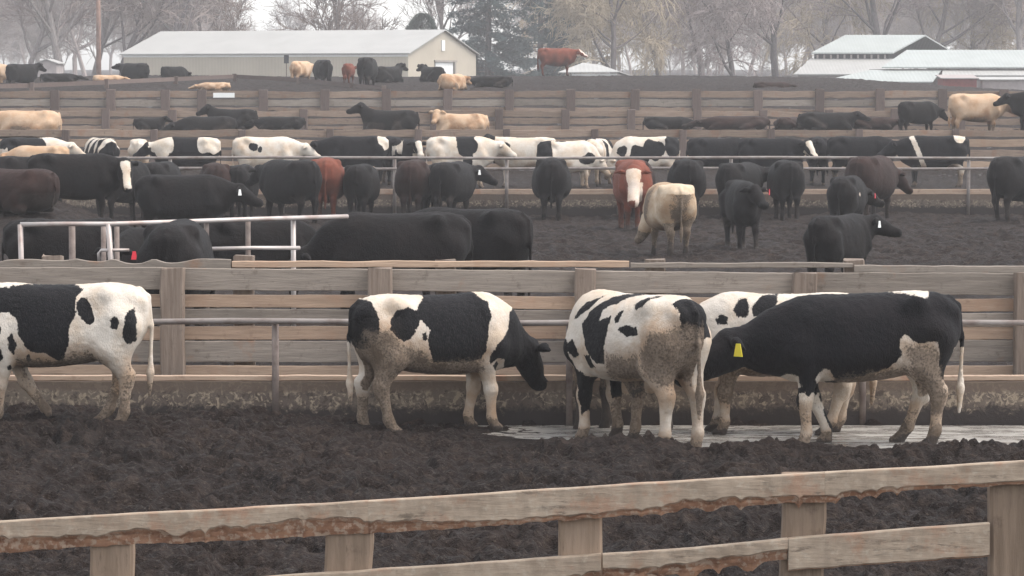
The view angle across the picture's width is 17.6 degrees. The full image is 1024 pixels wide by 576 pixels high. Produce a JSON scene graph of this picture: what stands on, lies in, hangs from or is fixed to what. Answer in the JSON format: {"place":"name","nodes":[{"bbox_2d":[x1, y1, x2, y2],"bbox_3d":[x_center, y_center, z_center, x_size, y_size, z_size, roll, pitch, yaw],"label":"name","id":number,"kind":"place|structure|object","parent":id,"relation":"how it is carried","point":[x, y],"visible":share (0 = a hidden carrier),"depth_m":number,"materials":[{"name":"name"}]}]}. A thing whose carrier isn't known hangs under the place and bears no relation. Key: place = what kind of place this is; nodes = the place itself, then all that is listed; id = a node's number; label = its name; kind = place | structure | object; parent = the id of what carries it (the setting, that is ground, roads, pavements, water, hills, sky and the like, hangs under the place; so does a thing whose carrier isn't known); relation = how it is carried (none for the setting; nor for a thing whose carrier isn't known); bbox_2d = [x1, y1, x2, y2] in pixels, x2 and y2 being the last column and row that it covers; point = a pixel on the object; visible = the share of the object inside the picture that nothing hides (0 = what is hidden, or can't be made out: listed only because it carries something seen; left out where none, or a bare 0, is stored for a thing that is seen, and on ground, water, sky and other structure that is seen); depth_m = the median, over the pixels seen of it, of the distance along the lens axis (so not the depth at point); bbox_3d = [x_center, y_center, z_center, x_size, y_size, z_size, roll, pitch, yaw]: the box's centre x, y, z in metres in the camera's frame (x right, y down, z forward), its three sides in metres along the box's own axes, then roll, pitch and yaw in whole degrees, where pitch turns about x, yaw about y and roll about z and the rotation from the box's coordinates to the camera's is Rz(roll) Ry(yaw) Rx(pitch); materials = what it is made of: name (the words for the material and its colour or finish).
{"place":"outdoors","nodes":[
{"label":"outdoors","id":0,"kind":"place"},
{"bbox_2d":[0,0,1015,69],"label":"sky","id":1,"kind":"structure","parent":0,"point":[260,14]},
{"bbox_2d":[0,70,1023,575],"bbox_3d":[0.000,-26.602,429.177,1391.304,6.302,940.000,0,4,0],"label":"ground","id":2,"kind":"structure","parent":0,"point":[62,460],"depth_m":28.25,"materials":[{"name":"soil"}]},
{"bbox_2d":[5,63,46,83],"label":"cow","id":3,"kind":"object","parent":2,"relation":"on","point":[22,73],"visible":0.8,"depth_m":157.36},
{"bbox_2d":[0,168,59,213],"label":"cow","id":4,"kind":"object","parent":2,"relation":"on","point":[22,191],"visible":1,"depth_m":58.98},
{"bbox_2d":[0,110,61,137],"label":"cow","id":5,"kind":"object","parent":2,"relation":"on","point":[31,120],"visible":0.69,"depth_m":116.45},
{"bbox_2d":[0,145,68,156],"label":"cow","id":6,"kind":"object","parent":2,"relation":"on","point":[25,151],"visible":0.27,"depth_m":90.77},
{"bbox_2d":[0,137,85,154],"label":"cow","id":7,"kind":"object","parent":2,"relation":"on","point":[7,144],"visible":0.38,"depth_m":93.75},
{"bbox_2d":[0,0,120,61],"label":"bare tree","id":8,"kind":"object","parent":2,"relation":"on","point":[52,33],"visible":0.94,"depth_m":288.55,"materials":[{"name":"grey plant"}]},
{"bbox_2d":[1,218,131,260],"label":"cow","id":9,"kind":"object","parent":2,"relation":"on","point":[38,242],"visible":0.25,"depth_m":45.25},
{"bbox_2d":[0,0,146,64],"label":"bare tree","id":10,"kind":"object","parent":2,"relation":"on","point":[36,49],"visible":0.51,"depth_m":329.51,"materials":[{"name":"grey plant"}]},
{"bbox_2d":[0,282,154,420],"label":"cow","id":11,"kind":"object","parent":2,"relation":"on","point":[108,324],"visible":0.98,"depth_m":29.93},
{"bbox_2d":[26,153,138,217],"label":"cow","id":12,"kind":"object","parent":2,"relation":"on","point":[99,177],"visible":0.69,"depth_m":65.75},
{"bbox_2d":[83,137,119,156],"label":"cow","id":13,"kind":"object","parent":2,"relation":"on","point":[108,146],"visible":0.38,"depth_m":93.83},
{"bbox_2d":[93,227,144,262],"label":"cow","id":14,"kind":"object","parent":2,"relation":"on","point":[131,240],"visible":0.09,"depth_m":43.79},
{"bbox_2d":[96,161,150,219],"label":"cow","id":15,"kind":"object","parent":2,"relation":"on","point":[119,195],"visible":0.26,"depth_m":76.68},
{"bbox_2d":[111,63,149,78],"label":"cow","id":16,"kind":"object","parent":2,"relation":"on","point":[135,70],"visible":0.66,"depth_m":165.28},
{"bbox_2d":[133,116,172,130],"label":"cow","id":17,"kind":"object","parent":2,"relation":"on","point":[148,123],"visible":0.88,"depth_m":120.69},
{"bbox_2d":[91,0,215,75],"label":"bare tree","id":18,"kind":"object","parent":2,"relation":"on","point":[105,35],"visible":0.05,"depth_m":344.80,"materials":[{"name":"grey plant"}]},
{"bbox_2d":[69,0,239,75],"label":"bare tree","id":19,"kind":"object","parent":2,"relation":"on","point":[140,12],"visible":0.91,"depth_m":296.47,"materials":[{"name":"brown plant"}]},
{"bbox_2d":[67,0,249,34],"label":"bare tree","id":20,"kind":"object","parent":2,"relation":"on","point":[179,27],"visible":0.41,"depth_m":323.65,"materials":[{"name":"grey plant"}]},
{"bbox_2d":[136,219,213,340],"bbox_3d":[-4.017,-0.012,40.132,0.840,1.636,2.630,0,4,2],"label":"cow","id":21,"kind":"object","parent":2,"relation":"on","point":[178,240],"visible":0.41,"depth_m":39.00},
{"bbox_2d":[133,137,221,166],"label":"cow","id":22,"kind":"object","parent":2,"relation":"on","point":[178,146],"visible":0.66,"depth_m":93.18},
{"bbox_2d":[18,214,348,340],"bbox_3d":[-4.273,-0.111,41.831,4.362,1.581,1.546,-3,4,-37],"label":"corral fence","id":23,"kind":"object","parent":2,"relation":"on","point":[106,231],"visible":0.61,"depth_m":41.56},
{"bbox_2d":[119,0,259,36],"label":"bare tree","id":24,"kind":"object","parent":2,"relation":"on","point":[211,23],"visible":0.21,"depth_m":342.25,"materials":[{"name":"grey plant"}]},
{"bbox_2d":[0,74,385,90],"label":"rail fence","id":25,"kind":"object","parent":2,"relation":"on","point":[31,86],"visible":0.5,"depth_m":150.04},
{"bbox_2d":[159,116,237,137],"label":"cow","id":26,"kind":"object","parent":2,"relation":"on","point":[206,123],"visible":0.65,"depth_m":117.53},
{"bbox_2d":[133,174,263,227],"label":"cow","id":27,"kind":"object","parent":2,"relation":"on","point":[176,197],"visible":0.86,"depth_m":63.25},
{"bbox_2d":[199,162,230,217],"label":"cow","id":28,"kind":"object","parent":2,"relation":"on","point":[218,169],"visible":0.27,"depth_m":78.46},
{"bbox_2d":[196,104,257,129],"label":"cow","id":29,"kind":"object","parent":2,"relation":"on","point":[242,116],"visible":0.66,"depth_m":120.09},
{"bbox_2d":[210,0,254,30],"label":"bare tree","id":30,"kind":"object","parent":2,"relation":"on","point":[237,16],"visible":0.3,"depth_m":298.15,"materials":[{"name":"grey plant"}]},
{"bbox_2d":[229,164,258,217],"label":"cow","id":31,"kind":"object","parent":2,"relation":"on","point":[239,173],"visible":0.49,"depth_m":78.75},
{"bbox_2d":[199,220,316,308],"bbox_3d":[-3.391,-0.299,46.611,2.218,1.381,0.711,-1,4,-10],"label":"cow","id":32,"kind":"object","parent":2,"relation":"on","point":[263,233],"visible":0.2,"depth_m":46.26},
{"bbox_2d":[242,116,305,129],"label":"cow","id":33,"kind":"object","parent":2,"relation":"on","point":[281,123],"visible":0.91,"depth_m":119.59},
{"bbox_2d":[232,137,320,166],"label":"cow","id":34,"kind":"object","parent":2,"relation":"on","point":[264,146],"visible":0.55,"depth_m":93.68},
{"bbox_2d":[246,159,321,223],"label":"cow","id":35,"kind":"object","parent":2,"relation":"on","point":[282,183],"visible":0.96,"depth_m":76.02},
{"bbox_2d":[119,29,479,76],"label":"metal barn","id":36,"kind":"structure","parent":2,"relation":"on","point":[258,53],"depth_m":266.00,"materials":[{"name":"metal"}]},
{"bbox_2d":[311,157,344,214],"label":"cow","id":37,"kind":"object","parent":2,"relation":"on","point":[332,173],"visible":0.65,"depth_m":78.01},
{"bbox_2d":[261,0,403,30],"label":"bare tree","id":38,"kind":"object","parent":2,"relation":"on","point":[338,10],"visible":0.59,"depth_m":331.15,"materials":[{"name":"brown plant"}]},
{"bbox_2d":[309,136,389,185],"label":"cow","id":39,"kind":"object","parent":2,"relation":"on","point":[355,146],"visible":0.69,"depth_m":93.97},
{"bbox_2d":[342,163,379,212],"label":"cow","id":40,"kind":"object","parent":2,"relation":"on","point":[361,185],"visible":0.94,"depth_m":77.91},
{"bbox_2d":[356,57,379,84],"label":"cow","id":41,"kind":"object","parent":2,"relation":"on","point":[368,68],"visible":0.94,"depth_m":151.88},
{"bbox_2d":[282,211,473,325],"bbox_3d":[-1.843,-0.207,43.541,2.697,1.595,0.845,0,4,-6],"label":"cow","id":42,"kind":"object","parent":2,"relation":"on","point":[420,236],"visible":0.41,"depth_m":43.24},
{"bbox_2d":[346,102,419,129],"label":"cow","id":43,"kind":"object","parent":2,"relation":"on","point":[390,120],"visible":0.78,"depth_m":117.06},
{"bbox_2d":[375,63,408,82],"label":"cow","id":44,"kind":"object","parent":2,"relation":"on","point":[390,74],"visible":0.85,"depth_m":159.36},
{"bbox_2d":[382,136,402,184],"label":"cow","id":45,"kind":"object","parent":2,"relation":"on","point":[395,146],"visible":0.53,"depth_m":94.98},
{"bbox_2d":[394,159,430,213],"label":"cow","id":46,"kind":"object","parent":2,"relation":"on","point":[411,182],"visible":0.91,"depth_m":78.44},
{"bbox_2d":[395,0,492,38],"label":"bare tree","id":47,"kind":"object","parent":2,"relation":"on","point":[440,8],"visible":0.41,"depth_m":342.60,"materials":[{"name":"grey plant"}]},
{"bbox_2d":[346,292,550,432],"bbox_3d":[-0.557,0.695,31.081,2.139,1.324,0.743,-1,4,-22],"label":"cow","id":48,"kind":"object","parent":2,"relation":"on","point":[474,337],"visible":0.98,"depth_m":30.73},
{"bbox_2d":[437,74,471,90],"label":"cow","id":49,"kind":"object","parent":2,"relation":"on","point":[454,82],"visible":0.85,"depth_m":142.22},
{"bbox_2d":[429,109,488,129],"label":"cow","id":50,"kind":"object","parent":2,"relation":"on","point":[442,120],"visible":0.69,"depth_m":116.05},
{"bbox_2d":[429,161,497,208],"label":"cow","id":51,"kind":"object","parent":2,"relation":"on","point":[451,184],"visible":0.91,"depth_m":78.38},
{"bbox_2d":[426,136,516,187],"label":"cow","id":52,"kind":"object","parent":2,"relation":"on","point":[470,146],"visible":0.62,"depth_m":93.69},
{"bbox_2d":[413,207,532,309],"bbox_3d":[-0.897,-0.357,46.245,2.713,1.551,0.825,2,4,30],"label":"cow","id":53,"kind":"object","parent":2,"relation":"on","point":[502,234],"visible":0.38,"depth_m":45.51},
{"bbox_2d":[442,0,537,75],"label":"conifer","id":54,"kind":"object","parent":2,"relation":"on","point":[490,63],"visible":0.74,"depth_m":298.60,"materials":[{"name":"green plant"}]},
{"bbox_2d":[470,76,512,87],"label":"cow","id":55,"kind":"object","parent":2,"relation":"on","point":[494,81],"visible":0.86,"depth_m":147.43},
{"bbox_2d":[0,89,1018,111],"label":"board fence","id":56,"kind":"object","parent":2,"relation":"on","point":[324,102],"visible":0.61,"depth_m":131.78,"materials":[{"name":"brown wood"}]},
{"bbox_2d":[0,460,1023,575],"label":"rail fence","id":57,"kind":"object","parent":2,"relation":"on","point":[804,545],"visible":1,"depth_m":17.63,"materials":[{"name":"brown wood"}]},
{"bbox_2d":[0,0,1023,76],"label":"distant woods","id":58,"kind":"object","parent":2,"relation":"on","point":[16,43],"visible":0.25,"depth_m":486.33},
{"bbox_2d":[0,129,1023,170],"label":"board fence","id":59,"kind":"object","parent":2,"relation":"on","point":[417,134],"visible":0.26,"depth_m":104.90,"materials":[{"name":"brown wood"}]},
{"bbox_2d":[0,254,1023,374],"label":"board fence","id":60,"kind":"object","parent":2,"relation":"on","point":[244,351],"visible":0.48,"depth_m":33.68,"materials":[{"name":"brown wood"}]},
{"bbox_2d":[3,374,1023,424],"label":"feed trough","id":61,"kind":"object","parent":2,"relation":"on","point":[986,400],"visible":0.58,"depth_m":31.63,"materials":[{"name":"concrete"}]},
{"bbox_2d":[483,134,555,186],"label":"cow","id":62,"kind":"object","parent":2,"relation":"on","point":[523,147],"visible":0.5,"depth_m":94.28},
{"bbox_2d":[23,109,1019,130],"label":"board fence","id":63,"kind":"object","parent":2,"relation":"on","point":[565,121],"visible":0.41,"depth_m":124.34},
{"bbox_2d":[492,0,588,75],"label":"conifer","id":64,"kind":"object","parent":2,"relation":"on","point":[536,33],"visible":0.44,"depth_m":310.21,"materials":[{"name":"green plant"}]},
{"bbox_2d":[62,189,1023,216],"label":"feed trough","id":65,"kind":"object","parent":2,"relation":"on","point":[588,202],"visible":0.29,"depth_m":82.03,"materials":[{"name":"concrete"}]},
{"bbox_2d":[531,157,571,220],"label":"cow","id":66,"kind":"object","parent":2,"relation":"on","point":[551,183],"visible":0.99,"depth_m":78.64},
{"bbox_2d":[118,156,994,214],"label":"pipe rail","id":67,"kind":"object","parent":2,"relation":"on","point":[506,168],"visible":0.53,"depth_m":81.84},
{"bbox_2d":[537,48,587,75],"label":"cow","id":68,"kind":"object","parent":2,"relation":"on","point":[562,57],"visible":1,"depth_m":179.29},
{"bbox_2d":[492,0,645,74],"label":"bare tree","id":69,"kind":"object","parent":2,"relation":"on","point":[522,23],"visible":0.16,"depth_m":328.68,"materials":[{"name":"grey plant"}]},
{"bbox_2d":[536,140,610,188],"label":"cow","id":70,"kind":"object","parent":2,"relation":"on","point":[581,148],"visible":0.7,"depth_m":93.18},
{"bbox_2d":[153,318,1023,424],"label":"pipe rail","id":71,"kind":"object","parent":2,"relation":"on","point":[275,322],"visible":0.34,"depth_m":31.52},
{"bbox_2d":[558,63,631,75],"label":"white shed","id":72,"kind":"structure","parent":2,"relation":"on","point":[587,68],"depth_m":222.38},
{"bbox_2d":[584,138,612,186],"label":"cow","id":73,"kind":"object","parent":2,"relation":"on","point":[604,146],"visible":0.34,"depth_m":94.82},
{"bbox_2d":[512,0,693,75],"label":"bare tree","id":74,"kind":"object","parent":2,"relation":"on","point":[591,19],"visible":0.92,"depth_m":289.91,"materials":[{"name":"brown plant"}]},
{"bbox_2d":[612,159,652,229],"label":"cow","id":75,"kind":"object","parent":2,"relation":"on","point":[632,181],"visible":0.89,"depth_m":72.72},
{"bbox_2d":[563,289,711,446],"bbox_3d":[1.068,0.731,30.175,0.938,1.409,2.014,-2,4,-23],"label":"cow","id":76,"kind":"object","parent":2,"relation":"on","point":[658,344],"visible":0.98,"depth_m":29.59},
{"bbox_2d":[604,136,679,179],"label":"cow","id":77,"kind":"object","parent":2,"relation":"on","point":[647,146],"visible":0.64,"depth_m":93.88},
{"bbox_2d":[595,0,732,75],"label":"bare tree","id":78,"kind":"object","parent":2,"relation":"on","point":[647,30],"visible":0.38,"depth_m":330.59,"materials":[{"name":"grey plant"}]},
{"bbox_2d":[634,182,696,255],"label":"cow","id":79,"kind":"object","parent":2,"relation":"on","point":[669,209],"visible":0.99,"depth_m":60.89},
{"bbox_2d":[643,117,701,129],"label":"cow","id":80,"kind":"object","parent":2,"relation":"on","point":[664,123],"visible":0.77,"depth_m":119.07},
{"bbox_2d":[667,158,705,219],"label":"cow","id":81,"kind":"object","parent":2,"relation":"on","point":[686,171],"visible":0.56,"depth_m":78.49},
{"bbox_2d":[631,0,783,75],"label":"bare tree","id":82,"kind":"object","parent":2,"relation":"on","point":[729,20],"visible":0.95,"depth_m":296.82,"materials":[{"name":"brown plant"}]},
{"bbox_2d":[650,0,768,75],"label":"bare tree","id":83,"kind":"object","parent":2,"relation":"on","point":[690,28],"visible":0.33,"depth_m":310.21,"materials":[{"name":"grey plant"}]},
{"bbox_2d":[686,138,741,166],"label":"cow","id":84,"kind":"object","parent":2,"relation":"on","point":[711,147],"visible":0.41,"depth_m":94.26},
{"bbox_2d":[682,116,770,129],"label":"cow","id":85,"kind":"object","parent":2,"relation":"on","point":[736,123],"visible":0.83,"depth_m":118.00},
{"bbox_2d":[715,162,769,217],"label":"cow","id":86,"kind":"object","parent":2,"relation":"on","point":[754,173],"visible":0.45,"depth_m":79.04},
{"bbox_2d":[719,180,769,248],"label":"cow","id":87,"kind":"object","parent":2,"relation":"on","point":[743,204],"visible":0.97,"depth_m":63.44},
{"bbox_2d":[696,0,853,76],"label":"bare tree","id":88,"kind":"object","parent":2,"relation":"on","point":[773,53],"visible":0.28,"depth_m":320.29,"materials":[{"name":"grey plant"}]},
{"bbox_2d":[737,138,817,166],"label":"cow","id":89,"kind":"object","parent":2,"relation":"on","point":[770,147],"visible":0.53,"depth_m":93.24},
{"bbox_2d":[767,160,804,220],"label":"cow","id":90,"kind":"object","parent":2,"relation":"on","point":[785,181],"visible":0.99,"depth_m":78.50},
{"bbox_2d":[806,136,828,185],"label":"cow","id":91,"kind":"object","parent":2,"relation":"on","point":[820,146],"visible":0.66,"depth_m":94.84},
{"bbox_2d":[742,0,912,75],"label":"bare tree","id":92,"kind":"object","parent":2,"relation":"on","point":[816,36],"visible":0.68,"depth_m":338.40,"materials":[{"name":"brown plant"}]},
{"bbox_2d":[796,111,870,129],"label":"cow","id":93,"kind":"object","parent":2,"relation":"on","point":[827,121],"visible":0.93,"depth_m":118.55},
{"bbox_2d":[803,213,901,272],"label":"cow","id":94,"kind":"object","parent":2,"relation":"on","point":[834,239],"visible":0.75,"depth_m":50.13},
{"bbox_2d":[826,175,884,215],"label":"cow","id":95,"kind":"object","parent":2,"relation":"on","point":[849,194],"visible":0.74,"depth_m":68.40},
{"bbox_2d":[826,136,895,176],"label":"cow","id":96,"kind":"object","parent":2,"relation":"on","point":[854,146],"visible":0.54,"depth_m":94.06},
{"bbox_2d":[784,0,943,34],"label":"bare tree","id":97,"kind":"object","parent":2,"relation":"on","point":[872,23],"visible":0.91,"depth_m":323.84,"materials":[{"name":"grey plant"}]},
{"bbox_2d":[782,35,949,77],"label":"barn","id":98,"kind":"structure","parent":2,"relation":"on","point":[844,55],"depth_m":284.82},
{"bbox_2d":[844,155,912,217],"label":"cow","id":99,"kind":"object","parent":2,"relation":"on","point":[882,177],"visible":0.64,"depth_m":78.08},
{"bbox_2d":[853,117,909,129],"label":"cow","id":100,"kind":"object","parent":2,"relation":"on","point":[881,123],"visible":0.81,"depth_m":119.59},
{"bbox_2d":[898,101,947,130],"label":"cow","id":101,"kind":"object","parent":2,"relation":"on","point":[926,113],"visible":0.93,"depth_m":118.08},
{"bbox_2d":[877,135,969,187],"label":"cow","id":102,"kind":"object","parent":2,"relation":"on","point":[935,146],"visible":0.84,"depth_m":93.29},
{"bbox_2d":[837,50,1023,84],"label":"barn roof","id":103,"kind":"structure","parent":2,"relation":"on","point":[993,63],"depth_m":247.94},
{"bbox_2d":[883,0,1023,68],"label":"bare tree","id":104,"kind":"object","parent":2,"relation":"on","point":[941,31],"visible":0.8,"depth_m":334.16,"materials":[{"name":"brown plant"}]},
{"bbox_2d":[935,75,978,86],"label":"red shed","id":105,"kind":"structure","parent":2,"relation":"on","point":[959,80],"depth_m":235.56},
{"bbox_2d":[904,0,1023,49],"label":"bare tree","id":106,"kind":"object","parent":2,"relation":"on","point":[1002,41],"visible":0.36,"depth_m":340.75,"materials":[{"name":"grey plant"}]},
{"bbox_2d":[929,0,1023,49],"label":"bare tree","id":107,"kind":"object","parent":2,"relation":"on","point":[1019,24],"visible":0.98,"depth_m":324.42,"materials":[{"name":"grey plant"}]},
{"bbox_2d":[948,93,1016,130],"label":"cow","id":108,"kind":"object","parent":2,"relation":"on","point":[972,107],"visible":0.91,"depth_m":117.49},
{"bbox_2d":[977,77,1023,89],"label":"grey shed","id":109,"kind":"structure","parent":2,"relation":"on","point":[1017,83],"depth_m":237.56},
{"bbox_2d":[986,156,1023,221],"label":"cow","id":110,"kind":"object","parent":2,"relation":"on","point":[1005,178],"visible":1,"depth_m":76.79},
{"bbox_2d":[993,92,1023,130],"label":"cow","id":111,"kind":"object","parent":2,"relation":"on","point":[1014,102],"visible":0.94,"depth_m":117.15},
{"bbox_2d":[478,425,1023,447],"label":"water","id":112,"kind":"structure","parent":0,"point":[855,435],"depth_m":30.87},
{"bbox_2d":[572,366,674,438],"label":"cow","id":113,"kind":"object","parent":112,"relation":"on","point":[636,391],"visible":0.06,"depth_m":30.28},
{"bbox_2d":[644,291,876,435],"bbox_3d":[2.306,0.709,30.896,2.191,1.360,0.707,0,4,4],"label":"cow","id":114,"kind":"object","parent":112,"relation":"on","point":[731,309],"visible":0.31,"depth_m":30.70},
{"bbox_2d":[674,290,964,443],"bbox_3d":[2.771,0.737,29.916,2.646,1.430,0.775,0,4,-1],"label":"cow","id":115,"kind":"object","parent":112,"relation":"on","point":[808,343],"visible":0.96,"depth_m":29.70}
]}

